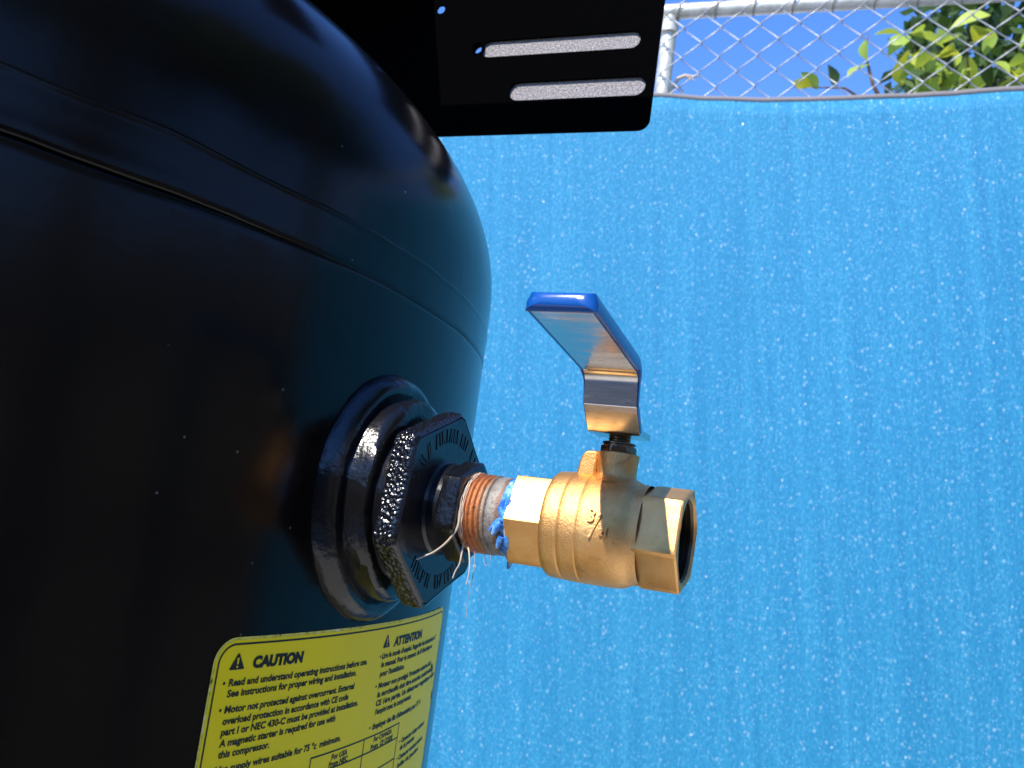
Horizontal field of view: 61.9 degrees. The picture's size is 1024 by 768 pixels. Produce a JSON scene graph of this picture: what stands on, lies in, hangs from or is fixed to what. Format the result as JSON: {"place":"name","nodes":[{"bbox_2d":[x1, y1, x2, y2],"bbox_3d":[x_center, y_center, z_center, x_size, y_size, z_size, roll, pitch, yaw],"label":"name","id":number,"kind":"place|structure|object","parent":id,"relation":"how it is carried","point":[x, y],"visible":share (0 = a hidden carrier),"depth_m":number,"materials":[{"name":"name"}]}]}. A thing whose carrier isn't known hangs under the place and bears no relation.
{"place":"outdoors","nodes":[
{"label":"outdoors","id":0,"kind":"place"},
{"bbox_2d":[438,0,1020,96],"label":"sky","id":1,"kind":"structure","parent":0,"point":[839,36],"materials":[{"name":"blue"}]},
{"label":"ground","id":2,"kind":"structure","parent":0,"visible":0},
{"bbox_2d":[0,0,491,767],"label":"compressor tank","id":3,"kind":"object","parent":2,"relation":"on","point":[244,288],"visible":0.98,"depth_m":0.23,"materials":[{"name":"black metal"}]},
{"bbox_2d":[371,412,486,607],"bbox_3d":[-0.024,0.042,0.286,0.025,0.066,0.063,4,-9,23],"label":"hex bushing","id":4,"kind":"object","parent":3,"relation":"attached to","point":[421,483],"visible":0.89,"depth_m":0.27,"materials":[{"name":"black paint"}]},
{"bbox_2d":[416,510,460,559],"bbox_3d":[-0.023,0.048,0.269,0.012,0.017,0.004,4,-9,23],"label":"fibre strand","id":5,"kind":"object","parent":4,"relation":"attached to","point":[453,534],"visible":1,"depth_m":0.27,"materials":[{"name":"beige fabric"}]},
{"bbox_2d":[457,472,527,568],"bbox_3d":[-0.004,0.044,0.277,0.022,0.031,0.030,4,-9,23],"label":"pipe nipple","id":6,"kind":"object","parent":4,"relation":"attached to","point":[485,501],"visible":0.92,"depth_m":0.27,"materials":[{"name":"orange metal"}]},
{"bbox_2d":[452,542,464,577],"bbox_3d":[-0.017,0.056,0.270,0.002,0.012,0.002,4,-9,22],"label":"fibre strand","id":7,"kind":"object","parent":6,"relation":"hanging from","point":[460,558],"visible":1,"depth_m":0.27,"materials":[{"name":"beige fabric"}]},
{"bbox_2d":[466,544,469,584],"bbox_3d":[-0.014,0.057,0.270,0.004,0.012,0.002,4,-9,22],"label":"fibre strand","id":8,"kind":"object","parent":6,"relation":"hanging from","point":[469,562],"visible":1,"depth_m":0.27,"materials":[{"name":"beige fabric"}]},
{"bbox_2d":[466,548,474,617],"bbox_3d":[-0.013,0.063,0.270,0.002,0.022,0.001,4,-9,23],"label":"fibre strand","id":9,"kind":"object","parent":6,"relation":"hanging from","point":[471,581],"visible":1,"depth_m":0.27,"materials":[{"name":"grey fabric"}]},
{"bbox_2d":[503,292,697,593],"bbox_3d":[0.021,0.021,0.244,0.054,0.074,0.085,4,-9,23],"label":"ball valve","id":10,"kind":"object","parent":6,"relation":"attached to","point":[603,517],"visible":1,"depth_m":0.25,"materials":[{"name":"gold metal"}]},
{"bbox_2d":[310,0,664,136],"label":"mounting bracket","id":11,"kind":"object","parent":3,"relation":"on","point":[555,66],"visible":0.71,"depth_m":0.51,"materials":[{"name":"black metal"}]},
{"bbox_2d":[655,0,1023,96],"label":"chain link fence","id":12,"kind":"object","parent":2,"relation":"on","point":[674,14],"visible":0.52,"depth_m":1.75,"materials":[{"name":"metal"}]},
{"bbox_2d":[670,74,698,92],"bbox_3d":[0.384,-0.659,1.926,0.072,0.092,0.011,8,-8,0],"label":"dry twig","id":13,"kind":"object","parent":12,"relation":"attached to","point":[678,78],"visible":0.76,"depth_m":1.93,"materials":[{"name":"plant"}]},
{"bbox_2d":[427,86,1023,767],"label":"shade cloth","id":14,"kind":"object","parent":12,"relation":"hanging from","point":[815,306],"visible":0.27,"depth_m":1.59,"materials":[{"name":"blue fabric"}]},
{"bbox_2d":[792,1,1023,94],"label":"leafy shrub","id":15,"kind":"object","parent":2,"relation":"on","point":[948,47],"visible":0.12,"depth_m":2.14,"materials":[{"name":"green plant"}]}
]}

